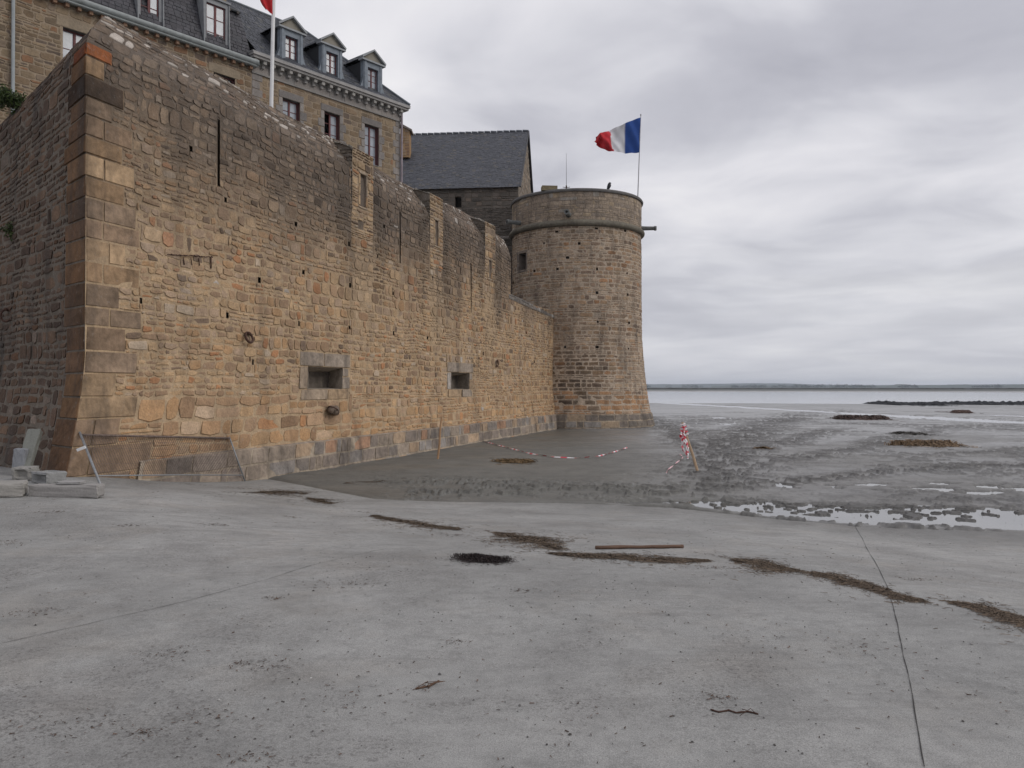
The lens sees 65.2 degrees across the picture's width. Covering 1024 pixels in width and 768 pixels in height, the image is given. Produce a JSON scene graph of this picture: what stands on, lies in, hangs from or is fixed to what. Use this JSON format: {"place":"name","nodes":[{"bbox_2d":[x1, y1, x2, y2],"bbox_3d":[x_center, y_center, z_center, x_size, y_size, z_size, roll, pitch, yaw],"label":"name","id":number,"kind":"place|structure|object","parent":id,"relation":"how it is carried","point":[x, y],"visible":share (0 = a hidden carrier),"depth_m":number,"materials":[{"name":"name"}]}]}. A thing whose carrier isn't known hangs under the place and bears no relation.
{"place":"outdoors","nodes":[
{"label":"outdoors","id":0,"kind":"place"},
{"bbox_2d":[11,466,38,479],"bbox_3d":[-8.077,1.478,13.280,0.327,0.226,0.306,0,0,-6],"label":"hollow block","id":1,"kind":"object","parent":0,"point":[21,473],"depth_m":13.15,"materials":[{"name":"concrete"}]},
{"bbox_2d":[56,480,85,484],"bbox_3d":[-6.579,1.470,11.946,0.367,0.052,0.206,0,0,-4],"label":"concrete slab","id":2,"kind":"object","parent":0,"point":[69,482],"depth_m":11.87,"materials":[{"name":"grey concrete"}]},
{"bbox_2d":[0,466,1023,767],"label":"slipway","id":3,"kind":"structure","parent":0,"point":[364,608],"depth_m":5.10,"materials":[{"name":"concrete"}]},
{"bbox_2d":[0,480,27,497],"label":"concrete slab","id":4,"kind":"object","parent":3,"relation":"on","point":[14,488],"depth_m":11.63,"materials":[{"name":"grey concrete"}]},
{"bbox_2d":[11,448,28,474],"bbox_3d":[-8.637,1.391,14.045,0.207,0.525,0.206,4,-1,-15],"label":"concrete stub","id":5,"kind":"object","parent":3,"relation":"on","point":[20,455],"visible":0.56,"depth_m":13.96,"materials":[{"name":"grey concrete"}]},
{"bbox_2d":[22,429,42,465],"bbox_3d":[-8.580,1.236,14.195,0.227,1.013,0.137,0,-37,-10],"label":"concrete post","id":6,"kind":"object","parent":3,"relation":"on","point":[33,437],"visible":0.56,"depth_m":14.27,"materials":[{"name":"grey concrete"}]},
{"bbox_2d":[28,483,104,497],"bbox_3d":[-6.639,1.589,11.936,1.027,0.196,0.266,0,0,-2],"label":"concrete slab","id":7,"kind":"object","parent":3,"relation":"on","point":[90,490],"depth_m":11.81,"materials":[{"name":"grey concrete"}]},
{"bbox_2d":[31,470,66,483],"bbox_3d":[-7.547,1.519,13.041,0.426,0.206,0.366,0,0,28],"label":"hollow block","id":8,"kind":"object","parent":7,"relation":"on","point":[47,477],"depth_m":12.95,"materials":[{"name":"concrete"}]},
{"bbox_2d":[76,431,245,482],"bbox_3d":[-6.998,1.536,15.862,1.129,1.356,4.992,0,0,9],"label":"fence panel","id":9,"kind":"object","parent":3,"relation":"on","point":[85,447],"visible":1,"depth_m":15.67,"materials":[{"name":"metal"}]},
{"bbox_2d":[3,549,380,642],"bbox_3d":[-2.239,1.661,6.502,0.192,0.081,4.011,0,0,30],"label":"slab joint","id":10,"kind":"object","parent":3,"relation":"on","point":[170,604],"visible":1,"depth_m":5.86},
{"bbox_2d":[176,486,323,522],"bbox_3d":[-4.680,2.039,14.252,2.382,0.457,8.027,0,0,-6],"label":"seaweed","id":11,"kind":"object","parent":3,"relation":"on","point":[279,492],"visible":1,"depth_m":15.67,"materials":[{"name":"brown plant"}]},
{"bbox_2d":[286,497,348,505],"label":"seaweed","id":12,"kind":"object","parent":3,"relation":"on","point":[325,502],"visible":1,"depth_m":14.62,"materials":[{"name":"brown plant"}]},
{"bbox_2d":[366,514,486,534],"bbox_3d":[-1.300,1.938,11.230,1.917,0.241,3.126,0,0,0],"label":"seaweed","id":13,"kind":"object","parent":3,"relation":"on","point":[419,523],"visible":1,"depth_m":11.02,"materials":[{"name":"brown plant"}]},
{"bbox_2d":[413,680,444,689],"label":"twig","id":14,"kind":"object","parent":3,"relation":"on","point":[430,685],"visible":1,"depth_m":4.26,"materials":[{"name":"brown wood"}]},
{"bbox_2d":[435,553,518,565],"bbox_3d":[-0.355,1.690,7.681,0.970,0.097,1.401,0,0,0],"label":"seaweed","id":15,"kind":"object","parent":3,"relation":"on","point":[478,557],"visible":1,"depth_m":7.66,"materials":[{"name":"black plant"}]},
{"bbox_2d":[0,483,1021,767],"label":"seaweed scraps","id":16,"kind":"object","parent":3,"relation":"on","point":[414,661],"visible":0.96,"depth_m":4.40,"materials":[{"name":"plant"}]},
{"bbox_2d":[12,491,1016,767],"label":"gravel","id":17,"kind":"structure","parent":3,"relation":"on","point":[544,609],"depth_m":5.07,"materials":[{"name":"grey gravel"}]},
{"bbox_2d":[455,524,598,563],"bbox_3d":[-1.129,1.966,12.560,2.411,0.516,10.916,0,0,-23],"label":"seaweed","id":18,"kind":"object","parent":3,"relation":"on","point":[521,538],"visible":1,"depth_m":9.22,"materials":[{"name":"brown plant"}]},
{"bbox_2d":[595,545,683,548],"bbox_3d":[1.422,1.806,8.867,1.079,0.096,0.047,0,0,-18],"label":"stick","id":19,"kind":"object","parent":3,"relation":"on","point":[636,546],"visible":1,"depth_m":8.84,"materials":[{"name":"brown wood"}]},
{"bbox_2d":[546,543,734,579],"bbox_3d":[1.182,1.766,8.057,1.714,0.219,2.616,0,0,-8],"label":"seaweed","id":20,"kind":"object","parent":3,"relation":"on","point":[639,558],"visible":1,"depth_m":7.99,"materials":[{"name":"brown plant"}]},
{"bbox_2d":[710,708,757,715],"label":"twig","id":21,"kind":"object","parent":3,"relation":"on","point":[743,712],"visible":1,"depth_m":3.92,"materials":[{"name":"brown wood"}]},
{"bbox_2d":[674,552,884,621],"bbox_3d":[2.373,1.735,7.008,1.645,0.230,3.704,0,0,15],"label":"seaweed","id":22,"kind":"object","parent":3,"relation":"on","point":[771,566],"visible":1,"depth_m":7.63,"materials":[{"name":"brown plant"}]},
{"bbox_2d":[795,568,982,616],"bbox_3d":[2.950,1.705,6.753,1.104,0.125,2.234,0,0,0],"label":"seaweed","id":23,"kind":"object","parent":3,"relation":"on","point":[840,579],"visible":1,"depth_m":6.64,"materials":[{"name":"brown plant"}]},
{"bbox_2d":[855,526,924,765],"bbox_3d":[3.654,1.940,8.078,0.084,0.636,10.200,0,0,22],"label":"slab joint","id":24,"kind":"object","parent":3,"relation":"on","point":[907,672],"visible":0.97,"depth_m":4.27,"materials":[{"name":"black"}]},
{"bbox_2d":[813,575,1023,643],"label":"seaweed","id":25,"kind":"object","parent":3,"relation":"on","point":[996,613],"visible":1,"depth_m":5.76,"materials":[{"name":"brown plant"}]},
{"bbox_2d":[234,0,1023,384],"label":"sky","id":26,"kind":"structure","parent":0,"point":[832,191],"materials":[{"name":"grey"}]},
{"bbox_2d":[269,387,1023,531],"bbox_3d":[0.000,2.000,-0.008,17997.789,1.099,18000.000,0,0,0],"label":"mud flat","id":27,"kind":"structure","parent":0,"point":[810,455],"depth_m":22.40,"materials":[{"name":"grey soil"}]},
{"bbox_2d":[0,16,556,481],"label":"rampart wall","id":28,"kind":"structure","parent":27,"relation":"on","point":[194,250],"depth_m":18.33,"materials":[{"name":"stone"}]},
{"bbox_2d":[0,221,12,240],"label":"fern","id":29,"kind":"object","parent":28,"relation":"attached to","point":[8,229],"visible":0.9,"depth_m":17.48,"materials":[{"name":"green plant"}]},
{"bbox_2d":[0,83,27,114],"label":"shrub","id":30,"kind":"object","parent":28,"relation":"on","point":[10,98],"visible":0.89,"depth_m":17.64,"materials":[{"name":"green plant"}]},
{"bbox_2d":[345,479,384,483],"bbox_3d":[-3.443,2.247,18.264,1.075,0.063,1.360,0,0,0],"label":"straw scatter","id":31,"kind":"object","parent":27,"relation":"on","point":[363,481],"visible":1,"depth_m":18.32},
{"bbox_2d":[437,417,441,458],"bbox_3d":[-2.229,1.737,24.551,0.188,1.435,0.076,0,0,0],"label":"wooden stake","id":32,"kind":"object","parent":27,"relation":"in","point":[439,444],"visible":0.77,"depth_m":24.52,"materials":[{"name":"brown wood"}]},
{"bbox_2d":[490,458,536,464],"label":"straw clump","id":33,"kind":"object","parent":27,"relation":"on","point":[513,460],"visible":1,"depth_m":23.31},
{"bbox_2d":[485,441,626,457],"bbox_3d":[1.999,2.284,28.890,8.382,0.054,4.231,-1,-1,74],"label":"barrier tape","id":34,"kind":"object","parent":27,"relation":"on","point":[557,457],"visible":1,"depth_m":26.01,"materials":[{"name":"plastic"}]},
{"bbox_2d":[506,185,656,428],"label":"round tower","id":35,"kind":"structure","parent":27,"relation":"on","point":[576,261],"depth_m":43.06,"materials":[{"name":"stone"}]},
{"bbox_2d":[458,206,511,306],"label":"linking wall","id":36,"kind":"structure","parent":35,"relation":"attached to","point":[496,217],"depth_m":49.56,"materials":[{"name":"stone"}]},
{"bbox_2d":[516,250,526,272],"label":"window","id":37,"kind":"structure","parent":35,"relation":"in","point":[521,258],"depth_m":44.96,"materials":[{"name":"stone"}]},
{"bbox_2d":[564,159,568,187],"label":"antenna","id":38,"kind":"object","parent":35,"relation":"on","point":[566,175],"visible":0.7,"depth_m":44.04,"materials":[{"name":"metal"}]},
{"bbox_2d":[594,114,640,195],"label":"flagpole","id":39,"kind":"object","parent":35,"relation":"on","point":[624,138],"visible":0.99,"depth_m":46.26,"materials":[{"name":"fabric"}]},
{"bbox_2d":[679,422,698,470],"bbox_3d":[4.560,1.696,20.491,0.560,1.438,0.205,0,0,0],"label":"wooden stake","id":40,"kind":"object","parent":27,"relation":"on","point":[683,435],"visible":0.99,"depth_m":20.47,"materials":[{"name":"brown wood"}]},
{"bbox_2d":[754,446,773,448],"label":"straw clump","id":41,"kind":"object","parent":27,"relation":"on","point":[761,447],"visible":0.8,"depth_m":28.31,"materials":[{"name":"brown plant"}]},
{"bbox_2d":[830,415,897,420],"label":"straw clump","id":42,"kind":"object","parent":27,"relation":"on","point":[863,417],"visible":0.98,"depth_m":54.47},
{"bbox_2d":[872,431,934,435],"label":"straw clump","id":43,"kind":"object","parent":27,"relation":"on","point":[907,432],"visible":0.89,"depth_m":36.97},
{"bbox_2d":[884,439,987,449],"bbox_3d":[15.793,2.207,31.026,3.243,0.258,6.291,0,0,9],"label":"straw clump","id":44,"kind":"object","parent":27,"relation":"on","point":[931,443],"visible":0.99,"depth_m":29.92,"materials":[{"name":"brown plant"}]},
{"bbox_2d":[863,400,1023,404],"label":"rock line","id":45,"kind":"object","parent":27,"relation":"on","point":[886,402],"visible":0.89,"depth_m":104.50,"materials":[{"name":"stone"}]},
{"bbox_2d":[606,391,1023,529],"bbox_3d":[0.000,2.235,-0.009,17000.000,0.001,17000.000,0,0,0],"label":"water","id":46,"kind":"structure","parent":0,"point":[1008,520],"depth_m":59.03,"materials":[{"name":"grey liquid"}]},
{"bbox_2d":[647,384,1002,387],"bbox_3d":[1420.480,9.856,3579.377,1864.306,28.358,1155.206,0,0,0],"label":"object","id":47,"kind":"object","parent":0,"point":[843,386],"visible":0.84,"depth_m":3508.27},
{"bbox_2d":[647,383,1023,387],"bbox_3d":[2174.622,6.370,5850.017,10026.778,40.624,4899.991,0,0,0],"label":"hills","id":48,"kind":"structure","parent":0,"point":[699,385],"depth_m":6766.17,"materials":[{"name":"grey"}]},
{"bbox_2d":[647,388,1023,388],"bbox_3d":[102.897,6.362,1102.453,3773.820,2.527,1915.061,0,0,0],"label":"salt marsh","id":49,"kind":"structure","parent":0,"point":[835,388],"depth_m":841.19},
{"bbox_2d":[937,410,973,412],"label":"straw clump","id":50,"kind":"object","parent":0,"point":[961,411],"visible":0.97,"depth_m":68.47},
{"label":"terrace","id":51,"kind":"structure","parent":0,"visible":0},
{"bbox_2d":[0,0,410,181],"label":"stone house","id":52,"kind":"structure","parent":51,"relation":"on","point":[323,85],"depth_m":35.43,"materials":[{"name":"brown stone"}]},
{"bbox_2d":[63,27,85,56],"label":"window","id":53,"kind":"structure","parent":52,"relation":"in","point":[71,37],"depth_m":29.87,"materials":[{"name":"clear glass"}]},
{"bbox_2d":[134,0,163,26],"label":"mansard window","id":54,"kind":"structure","parent":52,"relation":"in","point":[153,6],"depth_m":32.20,"materials":[{"name":"clear glass"}]},
{"bbox_2d":[196,0,230,49],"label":"mansard window","id":55,"kind":"structure","parent":52,"relation":"in","point":[214,15],"depth_m":34.18,"materials":[{"name":"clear glass"}]},
{"bbox_2d":[214,72,234,84],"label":"window","id":56,"kind":"structure","parent":52,"relation":"in","point":[231,80],"depth_m":34.75,"materials":[{"name":"clear glass"}]},
{"bbox_2d":[283,98,299,120],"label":"window","id":57,"kind":"structure","parent":52,"relation":"in","point":[291,108],"depth_m":37.25,"materials":[{"name":"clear glass"}]},
{"bbox_2d":[324,111,339,140],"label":"window","id":58,"kind":"structure","parent":52,"relation":"in","point":[332,121],"depth_m":39.08,"materials":[{"name":"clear glass"}]},
{"bbox_2d":[365,124,378,166],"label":"window","id":59,"kind":"structure","parent":52,"relation":"in","point":[371,132],"depth_m":40.93,"materials":[{"name":"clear glass"}]},
{"bbox_2d":[260,0,274,106],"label":"flagpole","id":60,"kind":"object","parent":51,"relation":"on","point":[269,5],"visible":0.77,"depth_m":21.90,"materials":[{"name":"white metal"}]},
{"bbox_2d":[400,123,532,207],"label":"slate roof house","id":61,"kind":"structure","parent":51,"relation":"on","point":[474,169],"depth_m":55.02,"materials":[{"name":"stone"}]},
{"bbox_2d":[455,197,460,207],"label":"window","id":62,"kind":"structure","parent":61,"relation":"in","point":[457,199],"depth_m":52.74,"materials":[{"name":"glass"}]}
]}

